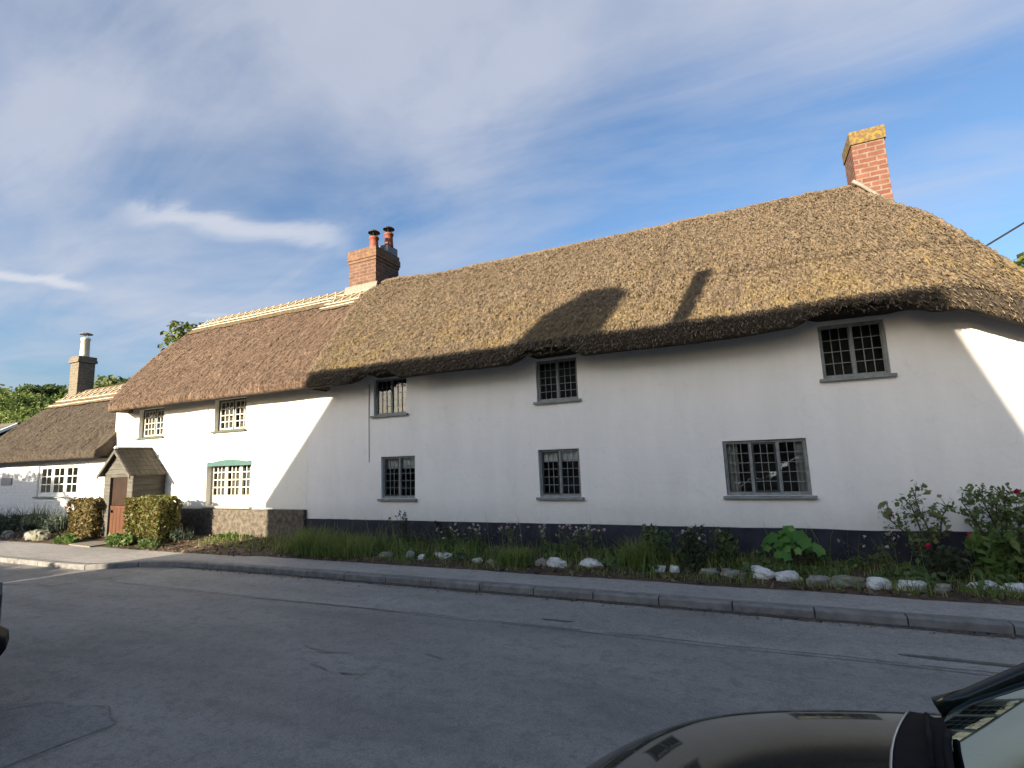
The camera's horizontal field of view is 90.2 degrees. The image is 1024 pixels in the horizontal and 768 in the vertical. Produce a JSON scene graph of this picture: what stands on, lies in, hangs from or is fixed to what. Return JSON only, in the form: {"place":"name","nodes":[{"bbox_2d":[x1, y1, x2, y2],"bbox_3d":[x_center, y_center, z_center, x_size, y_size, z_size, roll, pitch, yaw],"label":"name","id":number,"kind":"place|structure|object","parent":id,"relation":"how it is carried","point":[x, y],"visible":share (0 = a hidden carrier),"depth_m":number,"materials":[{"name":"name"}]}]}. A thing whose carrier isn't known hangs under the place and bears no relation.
{"place":"outdoors","nodes":[
{"label":"outdoors","id":0,"kind":"place"},
{"bbox_2d":[0,422,20,436],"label":"slate roof house","id":1,"kind":"structure","parent":0,"point":[5,428],"depth_m":39.80,"materials":[{"name":"white paint"}]},
{"bbox_2d":[69,540,106,547],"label":"doorstep path","id":2,"kind":"structure","parent":0,"point":[90,543],"depth_m":11.23,"materials":[{"name":"beige stone"}]},
{"bbox_2d":[0,562,990,767],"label":"road","id":3,"kind":"structure","parent":0,"point":[178,678],"depth_m":3.82,"materials":[{"name":"grey asphalt"}]},
{"bbox_2d":[0,582,8,655],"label":"parked car","id":4,"kind":"object","parent":3,"relation":"on","point":[4,636],"visible":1,"depth_m":3.54,"materials":[{"name":"grey paint"}]},
{"bbox_2d":[0,702,114,767],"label":"road patch","id":5,"kind":"object","parent":3,"relation":"on","point":[28,730],"visible":1,"depth_m":3.38,"materials":[{"name":"grey asphalt"}]},
{"bbox_2d":[2,701,117,767],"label":"road seam","id":6,"kind":"object","parent":5,"relation":"on","point":[111,717],"visible":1,"depth_m":3.43,"materials":[{"name":"black asphalt"}]},
{"bbox_2d":[12,574,127,585],"bbox_3d":[-8.401,3.160,8.253,4.364,0.001,0.760,-3,-8,9],"label":"road seam","id":7,"kind":"object","parent":3,"relation":"on","point":[60,584],"visible":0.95,"depth_m":7.79,"materials":[{"name":"black asphalt"}]},
{"bbox_2d":[310,663,360,673],"bbox_3d":[-1.433,2.305,4.116,0.604,0.001,0.073,-6,-9,26],"label":"road crack","id":8,"kind":"object","parent":3,"relation":"on","point":[340,672],"visible":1,"depth_m":4.06,"materials":[{"name":"black asphalt"}]},
{"bbox_2d":[0,556,1023,634],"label":"kerb","id":9,"kind":"structure","parent":3,"relation":"on","point":[967,624],"depth_m":5.75,"materials":[{"name":"concrete"}]},
{"bbox_2d":[0,555,1023,621],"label":"kerb joint","id":10,"kind":"object","parent":9,"relation":"on","point":[592,589],"visible":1,"depth_m":5.82,"materials":[{"name":"grey concrete"}]},
{"bbox_2d":[99,584,995,672],"bbox_3d":[3.467,2.041,3.552,21.004,0.001,0.190,-6,-9,23],"label":"road seam","id":11,"kind":"object","parent":3,"relation":"on","point":[627,634],"visible":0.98,"depth_m":4.51,"materials":[{"name":"black asphalt"}]},
{"bbox_2d":[112,568,1023,675],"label":"road strip","id":12,"kind":"object","parent":3,"relation":"on","point":[884,644],"visible":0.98,"depth_m":5.03,"materials":[{"name":"asphalt"}]},
{"bbox_2d":[541,618,572,621],"bbox_3d":[0.450,2.383,5.147,0.350,0.001,0.046,-6,-9,24],"label":"tar patch","id":13,"kind":"object","parent":12,"relation":"on","point":[557,620],"visible":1,"depth_m":5.14,"materials":[{"name":"grey asphalt"}]},
{"bbox_2d":[178,567,1023,637],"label":"gutter","id":14,"kind":"object","parent":12,"relation":"on","point":[796,617],"visible":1,"depth_m":5.44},
{"bbox_2d":[198,568,1023,641],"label":"gutter litter","id":15,"kind":"object","parent":14,"relation":"on","point":[946,630],"visible":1,"depth_m":5.29,"materials":[{"name":"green plant"}]},
{"bbox_2d":[899,654,1015,666],"bbox_3d":[3.455,2.079,3.818,0.950,0.001,0.080,-6,-9,24],"label":"tar patch","id":16,"kind":"object","parent":12,"relation":"on","point":[962,660],"visible":0.93,"depth_m":3.85,"materials":[{"name":"grey asphalt"}]},
{"bbox_2d":[585,662,1023,767],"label":"parked car","id":17,"kind":"object","parent":3,"relation":"on","point":[979,724],"visible":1,"depth_m":1.32,"materials":[{"name":"black paint"}]},
{"bbox_2d":[0,540,1023,621],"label":"pavement","id":18,"kind":"structure","parent":0,"point":[64,553],"depth_m":6.39,"materials":[{"name":"grey concrete"}]},
{"bbox_2d":[0,527,1023,605],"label":"soil","id":19,"kind":"structure","parent":0,"point":[959,596],"depth_m":6.81,"materials":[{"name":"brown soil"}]},
{"bbox_2d":[1,530,14,537],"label":"verge stone","id":20,"kind":"object","parent":19,"relation":"on","point":[8,533],"visible":0.74,"depth_m":13.07,"materials":[{"name":"grey stone"}]},
{"bbox_2d":[0,507,30,531],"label":"lavender bush","id":21,"kind":"object","parent":19,"relation":"on","point":[6,523],"visible":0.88,"depth_m":13.81,"materials":[{"name":"green plant"}]},
{"bbox_2d":[23,530,32,539],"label":"verge stone","id":22,"kind":"object","parent":19,"relation":"on","point":[26,535],"visible":0.43,"depth_m":12.50,"materials":[{"name":"white stone"}]},
{"bbox_2d":[9,502,62,531],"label":"lavender bush","id":23,"kind":"object","parent":19,"relation":"on","point":[29,521],"visible":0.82,"depth_m":13.26,"materials":[{"name":"green plant"}]},
{"bbox_2d":[30,529,50,540],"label":"verge stone","id":24,"kind":"object","parent":19,"relation":"on","point":[39,535],"visible":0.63,"depth_m":12.24,"materials":[{"name":"white stone"}]},
{"bbox_2d":[35,505,70,535],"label":"lavender bush","id":25,"kind":"object","parent":19,"relation":"on","point":[57,523],"visible":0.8,"depth_m":12.74,"materials":[{"name":"green plant"}]},
{"bbox_2d":[52,532,78,543],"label":"weed clump","id":26,"kind":"object","parent":19,"relation":"on","point":[68,538],"visible":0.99,"depth_m":11.58,"materials":[{"name":"green plant"}]},
{"bbox_2d":[65,496,103,538],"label":"clipped hedge","id":27,"kind":"object","parent":19,"relation":"on","point":[85,520],"visible":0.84,"depth_m":12.17,"materials":[{"name":"green plant"}]},
{"bbox_2d":[104,532,133,546],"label":"weed clump","id":28,"kind":"object","parent":19,"relation":"on","point":[117,539],"visible":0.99,"depth_m":10.79,"materials":[{"name":"green plant"}]},
{"bbox_2d":[136,537,162,548],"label":"weed clump","id":29,"kind":"object","parent":19,"relation":"on","point":[148,543],"visible":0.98,"depth_m":10.44,"materials":[{"name":"green plant"}]},
{"bbox_2d":[121,494,183,543],"bbox_3d":[-7.942,3.018,11.270,1.423,1.165,0.669,-6,-9,24],"label":"clipped hedge","id":30,"kind":"object","parent":19,"relation":"on","point":[150,516],"visible":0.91,"depth_m":11.04,"materials":[{"name":"green plant"}]},
{"bbox_2d":[169,523,194,540],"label":"lavender bush","id":31,"kind":"object","parent":19,"relation":"on","point":[177,534],"visible":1,"depth_m":10.91,"materials":[{"name":"green plant"}]},
{"bbox_2d":[215,531,238,539],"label":"weed clump","id":32,"kind":"object","parent":19,"relation":"on","point":[224,535],"visible":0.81,"depth_m":10.77,"materials":[{"name":"green plant"}]},
{"bbox_2d":[279,525,340,555],"bbox_3d":[-3.551,2.775,9.153,1.215,0.470,1.123,-6,-9,24],"label":"grass tuft","id":33,"kind":"object","parent":19,"relation":"on","point":[297,548],"visible":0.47,"depth_m":8.99,"materials":[{"name":"green plant"}]},
{"bbox_2d":[379,551,392,557],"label":"verge stone","id":34,"kind":"object","parent":19,"relation":"on","point":[386,554],"visible":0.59,"depth_m":8.31,"materials":[{"name":"grey stone"}]},
{"bbox_2d":[389,510,420,546],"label":"flowering weed","id":35,"kind":"object","parent":19,"relation":"on","point":[404,525],"visible":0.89,"depth_m":8.86,"materials":[{"name":"green plant"}]},
{"bbox_2d":[404,550,414,559],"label":"verge stone","id":36,"kind":"object","parent":19,"relation":"on","point":[410,554],"visible":0.62,"depth_m":8.17,"materials":[{"name":"grey stone"}]},
{"bbox_2d":[414,521,466,546],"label":"flowering weed","id":37,"kind":"object","parent":19,"relation":"on","point":[448,534],"visible":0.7,"depth_m":8.62,"materials":[{"name":"green plant"}]},
{"bbox_2d":[434,552,452,558],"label":"verge stone","id":38,"kind":"object","parent":19,"relation":"on","point":[445,554],"visible":0.5,"depth_m":7.97,"materials":[{"name":"white stone"}]},
{"bbox_2d":[436,526,466,550],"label":"wildflower","id":39,"kind":"object","parent":19,"relation":"on","point":[452,534],"visible":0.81,"depth_m":8.36,"materials":[{"name":"green plant"}]},
{"bbox_2d":[452,555,468,559],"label":"verge stone","id":40,"kind":"object","parent":19,"relation":"on","point":[462,557],"visible":0.43,"depth_m":7.79,"materials":[{"name":"grey stone"}]},
{"bbox_2d":[454,523,500,552],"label":"wildflower","id":41,"kind":"object","parent":19,"relation":"on","point":[478,533],"visible":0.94,"depth_m":8.25,"materials":[{"name":"green plant"}]},
{"bbox_2d":[472,557,482,562],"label":"verge stone","id":42,"kind":"object","parent":19,"relation":"on","point":[477,559],"visible":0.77,"depth_m":7.65,"materials":[{"name":"grey stone"}]},
{"bbox_2d":[499,522,528,552],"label":"wildflower","id":43,"kind":"object","parent":19,"relation":"on","point":[509,534],"visible":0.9,"depth_m":7.99,"materials":[{"name":"green plant"}]},
{"bbox_2d":[491,543,543,568],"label":"grass tuft","id":44,"kind":"object","parent":19,"relation":"on","point":[516,557],"visible":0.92,"depth_m":7.34,"materials":[{"name":"green plant"}]},
{"bbox_2d":[520,523,550,555],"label":"wildflower","id":45,"kind":"object","parent":19,"relation":"on","point":[542,534],"visible":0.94,"depth_m":7.77,"materials":[{"name":"green plant"}]},
{"bbox_2d":[535,558,547,566],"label":"verge stone","id":46,"kind":"object","parent":19,"relation":"on","point":[540,561],"visible":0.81,"depth_m":7.27,"materials":[{"name":"grey stone"}]},
{"bbox_2d":[546,557,566,568],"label":"verge stone","id":47,"kind":"object","parent":19,"relation":"on","point":[552,561],"visible":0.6,"depth_m":7.14,"materials":[{"name":"white stone"}]},
{"bbox_2d":[555,523,589,556],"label":"wildflower","id":48,"kind":"object","parent":19,"relation":"on","point":[572,546],"visible":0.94,"depth_m":7.62,"materials":[{"name":"green plant"}]},
{"bbox_2d":[568,526,605,557],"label":"wildflower","id":49,"kind":"object","parent":19,"relation":"on","point":[587,529],"visible":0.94,"depth_m":7.44,"materials":[{"name":"green plant"}]},
{"bbox_2d":[579,558,603,567],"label":"verge stone","id":50,"kind":"object","parent":19,"relation":"on","point":[589,562],"visible":0.77,"depth_m":6.96,"materials":[{"name":"white stone"}]},
{"bbox_2d":[198,510,1023,600],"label":"verge grass","id":51,"kind":"structure","parent":19,"relation":"on","point":[338,547],"depth_m":7.61,"materials":[{"name":"green plant"}]},
{"bbox_2d":[601,530,674,570],"bbox_3d":[1.817,2.251,6.881,1.217,0.445,1.254,-6,-9,24],"label":"grass tuft","id":52,"kind":"object","parent":19,"relation":"on","point":[637,558],"visible":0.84,"depth_m":6.81,"materials":[{"name":"green plant"}]},
{"bbox_2d":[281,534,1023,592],"bbox_3d":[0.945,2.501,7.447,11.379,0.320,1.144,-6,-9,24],"label":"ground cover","id":53,"kind":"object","parent":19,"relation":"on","point":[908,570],"visible":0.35,"depth_m":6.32,"materials":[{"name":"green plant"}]},
{"bbox_2d":[642,523,672,561],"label":"flowering weed","id":54,"kind":"object","parent":19,"relation":"on","point":[651,536],"visible":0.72,"depth_m":6.93,"materials":[{"name":"green plant"}]},
{"bbox_2d":[652,565,665,572],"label":"verge stone","id":55,"kind":"object","parent":19,"relation":"on","point":[663,567],"visible":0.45,"depth_m":6.60,"materials":[{"name":"white stone"}]},
{"bbox_2d":[670,565,679,572],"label":"verge stone","id":56,"kind":"object","parent":19,"relation":"on","point":[676,568],"visible":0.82,"depth_m":6.54,"materials":[{"name":"white stone"}]},
{"bbox_2d":[675,523,720,571],"bbox_3d":[2.380,2.105,6.536,0.578,0.623,0.324,-6,-9,24],"label":"flowering weed","id":57,"kind":"object","parent":19,"relation":"on","point":[688,541],"visible":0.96,"depth_m":6.53,"materials":[{"name":"green plant"}]},
{"bbox_2d":[699,568,719,574],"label":"verge stone","id":58,"kind":"object","parent":19,"relation":"on","point":[708,570],"visible":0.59,"depth_m":6.37,"materials":[{"name":"grey stone"}]},
{"bbox_2d":[709,527,739,565],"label":"flowering weed","id":59,"kind":"object","parent":19,"relation":"on","point":[726,540],"visible":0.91,"depth_m":6.67,"materials":[{"name":"green plant"}]},
{"bbox_2d":[720,568,746,578],"bbox_3d":[2.739,2.328,6.254,0.395,0.109,0.194,-8,-10,33],"label":"verge stone","id":60,"kind":"object","parent":19,"relation":"on","point":[726,570],"visible":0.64,"depth_m":6.22,"materials":[{"name":"grey stone"}]},
{"bbox_2d":[750,565,774,579],"bbox_3d":[2.985,2.269,6.095,0.301,0.185,0.155,-10,-11,43],"label":"verge stone","id":61,"kind":"object","parent":19,"relation":"on","point":[763,572],"visible":0.75,"depth_m":6.04,"materials":[{"name":"white stone"}]},
{"bbox_2d":[774,570,802,581],"bbox_3d":[3.216,2.248,5.939,0.286,0.152,0.150,-4,-8,14],"label":"verge stone","id":62,"kind":"object","parent":19,"relation":"on","point":[782,576],"visible":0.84,"depth_m":5.90,"materials":[{"name":"white stone"}]},
{"bbox_2d":[760,525,825,569],"bbox_3d":[3.499,2.043,6.357,0.665,0.518,0.532,-4,-8,10],"label":"mallow plant","id":63,"kind":"object","parent":19,"relation":"on","point":[786,540],"visible":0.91,"depth_m":6.25,"materials":[{"name":"green plant"}]},
{"bbox_2d":[806,575,829,586],"bbox_3d":[3.448,2.226,5.754,0.262,0.135,0.145,-4,-8,12],"label":"verge stone","id":64,"kind":"object","parent":19,"relation":"on","point":[824,579],"visible":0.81,"depth_m":5.71,"materials":[{"name":"grey stone"}]},
{"bbox_2d":[829,575,865,588],"bbox_3d":[3.706,2.200,5.638,0.372,0.168,0.170,-6,-9,24],"label":"verge stone","id":65,"kind":"object","parent":19,"relation":"on","point":[841,579],"visible":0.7,"depth_m":5.58,"materials":[{"name":"grey stone"}]},
{"bbox_2d":[837,530,899,568],"bbox_3d":[4.334,2.018,6.176,0.666,0.473,0.274,-6,-9,24],"label":"flowering weed","id":66,"kind":"object","parent":19,"relation":"on","point":[887,547],"visible":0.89,"depth_m":6.11,"materials":[{"name":"green plant"}]},
{"bbox_2d":[866,577,892,589],"bbox_3d":[3.973,2.169,5.513,0.252,0.163,0.141,-4,-8,12],"label":"verge stone","id":67,"kind":"object","parent":19,"relation":"on","point":[873,583],"visible":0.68,"depth_m":5.48,"materials":[{"name":"white stone"}]},
{"bbox_2d":[896,580,926,591],"bbox_3d":[4.238,2.150,5.418,0.289,0.137,0.169,-6,-9,24],"label":"verge stone","id":68,"kind":"object","parent":19,"relation":"on","point":[920,583],"visible":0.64,"depth_m":5.37,"materials":[{"name":"white stone"}]},
{"bbox_2d":[878,480,956,571],"bbox_3d":[4.692,1.684,5.914,0.794,1.144,0.505,-6,-9,24],"label":"rose bush","id":69,"kind":"object","parent":19,"relation":"on","point":[887,514],"visible":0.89,"depth_m":5.88,"materials":[{"name":"green plant"}]},
{"bbox_2d":[933,583,952,592],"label":"verge stone","id":70,"kind":"object","parent":19,"relation":"on","point":[948,586],"visible":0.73,"depth_m":5.32,"materials":[{"name":"white stone"}]},
{"bbox_2d":[917,543,982,579],"bbox_3d":[4.954,1.987,5.572,0.810,0.436,0.395,-6,-9,24],"label":"shrub","id":71,"kind":"object","parent":19,"relation":"on","point":[947,559],"visible":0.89,"depth_m":5.62,"materials":[{"name":"green plant"}]},
{"bbox_2d":[966,580,1003,590],"bbox_3d":[4.910,2.106,5.310,0.309,0.112,0.160,-3,-8,8],"label":"verge stone","id":72,"kind":"object","parent":19,"relation":"on","point":[991,583],"visible":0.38,"depth_m":5.27,"materials":[{"name":"white stone"}]},
{"bbox_2d":[957,482,1023,573],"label":"rose bush","id":73,"kind":"object","parent":19,"relation":"on","point":[996,516],"visible":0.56,"depth_m":5.63,"materials":[{"name":"green plant"}]},
{"bbox_2d":[962,527,1023,582],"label":"shrub","id":74,"kind":"object","parent":19,"relation":"on","point":[989,552],"visible":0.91,"depth_m":5.46,"materials":[{"name":"green plant"}]},
{"bbox_2d":[1002,583,1023,593],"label":"verge stone","id":75,"kind":"object","parent":19,"relation":"on","point":[1020,585],"visible":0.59,"depth_m":5.18,"materials":[{"name":"white stone"}]},
{"bbox_2d":[1009,539,1023,580],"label":"shrub","id":76,"kind":"object","parent":19,"relation":"on","point":[1020,566],"visible":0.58,"depth_m":5.46,"materials":[{"name":"green plant"}]},
{"bbox_2d":[0,0,1023,392],"label":"sky","id":77,"kind":"structure","parent":0,"point":[162,162],"materials":[{"name":"blue"}]},
{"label":"hill","id":78,"kind":"structure","parent":0,"visible":0},
{"bbox_2d":[0,382,65,423],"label":"hillside wood","id":79,"kind":"object","parent":78,"relation":"on","point":[18,405],"visible":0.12,"depth_m":99.37,"materials":[{"name":"green plant"}]},
{"bbox_2d":[14,383,64,404],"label":"tree","id":80,"kind":"object","parent":79,"relation":"on","point":[51,389],"visible":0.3,"depth_m":112.68,"materials":[{"name":"green plant"}]},
{"label":"ground","id":81,"kind":"structure","parent":0,"visible":0},
{"bbox_2d":[0,332,148,517],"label":"thatched cottage","id":82,"kind":"structure","parent":81,"relation":"on","point":[60,451],"depth_m":15.16,"materials":[{"name":"white paint"}]},
{"bbox_2d":[32,464,77,497],"bbox_3d":[-13.008,2.780,14.601,2.200,0.943,0.165,-6,-9,24],"label":"window","id":83,"kind":"structure","parent":82,"relation":"in","point":[71,494],"depth_m":14.67,"materials":[{"name":"white paint"}]},
{"bbox_2d":[59,374,129,398],"bbox_3d":[-24.747,3.390,32.845,10.428,7.796,6.525,-6,-9,24],"label":"tree","id":84,"kind":"object","parent":81,"relation":"on","point":[110,380],"visible":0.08,"depth_m":31.27,"materials":[{"name":"green plant"}]},
{"bbox_2d":[157,320,203,350],"bbox_3d":[-15.601,1.371,26.176,5.335,9.188,3.790,-2,-8,2],"label":"tree","id":85,"kind":"object","parent":81,"relation":"on","point":[187,327],"visible":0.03,"depth_m":25.70,"materials":[{"name":"green plant"}]},
{"bbox_2d":[96,226,399,538],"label":"thatched cottage","id":86,"kind":"structure","parent":81,"relation":"on","point":[221,447],"depth_m":12.10,"materials":[{"name":"white paint"}]},
{"bbox_2d":[134,408,163,439],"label":"window","id":87,"kind":"structure","parent":86,"relation":"in","point":[156,416],"depth_m":13.22,"materials":[{"name":"white wood"}]},
{"bbox_2d":[201,459,251,508],"bbox_3d":[-6.416,2.275,11.681,1.590,1.085,0.315,-6,-9,24],"label":"window","id":88,"kind":"structure","parent":86,"relation":"in","point":[233,484],"depth_m":11.75,"materials":[{"name":"beige paint"}]},
{"bbox_2d":[210,398,246,433],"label":"window","id":89,"kind":"structure","parent":86,"relation":"in","point":[234,415],"depth_m":12.00,"materials":[{"name":"white wood"}]},
{"bbox_2d":[305,124,1023,566],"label":"thatched cottage","id":90,"kind":"structure","parent":81,"relation":"on","point":[831,366],"depth_m":7.79,"materials":[{"name":"white paint"}]},
{"bbox_2d":[370,377,407,417],"bbox_3d":[-2.372,0.263,9.976,0.880,0.763,0.175,-6,-9,24],"label":"window","id":91,"kind":"structure","parent":90,"relation":"in","point":[378,415],"depth_m":10.01,"materials":[{"name":"grey paint"}]},
{"bbox_2d":[377,456,416,500],"bbox_3d":[-2.147,1.793,9.689,0.880,0.828,0.195,-6,-9,24],"label":"window","id":92,"kind":"structure","parent":90,"relation":"in","point":[397,462],"depth_m":9.75,"materials":[{"name":"grey paint"}]},
{"bbox_2d":[533,357,580,404],"bbox_3d":[0.753,-0.047,8.562,0.830,0.743,0.175,-6,-9,24],"label":"window","id":93,"kind":"structure","parent":90,"relation":"in","point":[566,399],"depth_m":8.59,"materials":[{"name":"grey paint"}]},
{"bbox_2d":[536,448,584,499],"bbox_3d":[0.787,1.480,8.364,0.810,0.813,0.195,-6,-9,24],"label":"window","id":94,"kind":"structure","parent":90,"relation":"in","point":[560,455],"depth_m":8.41,"materials":[{"name":"grey paint"}]},
{"bbox_2d":[722,438,817,498],"bbox_3d":[3.550,1.187,7.142,1.160,0.810,0.243,-6,-9,24],"label":"window","id":95,"kind":"structure","parent":90,"relation":"in","point":[733,483],"depth_m":7.12,"materials":[{"name":"grey paint"}]},
{"bbox_2d":[817,319,897,382],"bbox_3d":[4.568,-0.440,6.837,0.860,0.778,0.175,-6,-9,24],"label":"window","id":96,"kind":"structure","parent":90,"relation":"in","point":[880,374],"depth_m":6.84,"materials":[{"name":"grey paint"}]},
{"bbox_2d":[1014,252,1023,267],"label":"tree","id":97,"kind":"object","parent":81,"relation":"on","point":[1019,262],"visible":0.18,"depth_m":19.01,"materials":[{"name":"green plant"}]},
{"bbox_3d":[17.757,-3.647,5.966,0.296,11.500,0.296,-6,-9,24],"label":"telegraph pole","id":98,"kind":"object","parent":81,"relation":"on","visible":0},
{"bbox_2d":[985,222,1023,245],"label":"overhead cable","id":99,"kind":"object","parent":98,"relation":"attached to","point":[1006,233],"visible":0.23,"depth_m":9.48,"materials":[{"name":"black rubber"}]}
]}

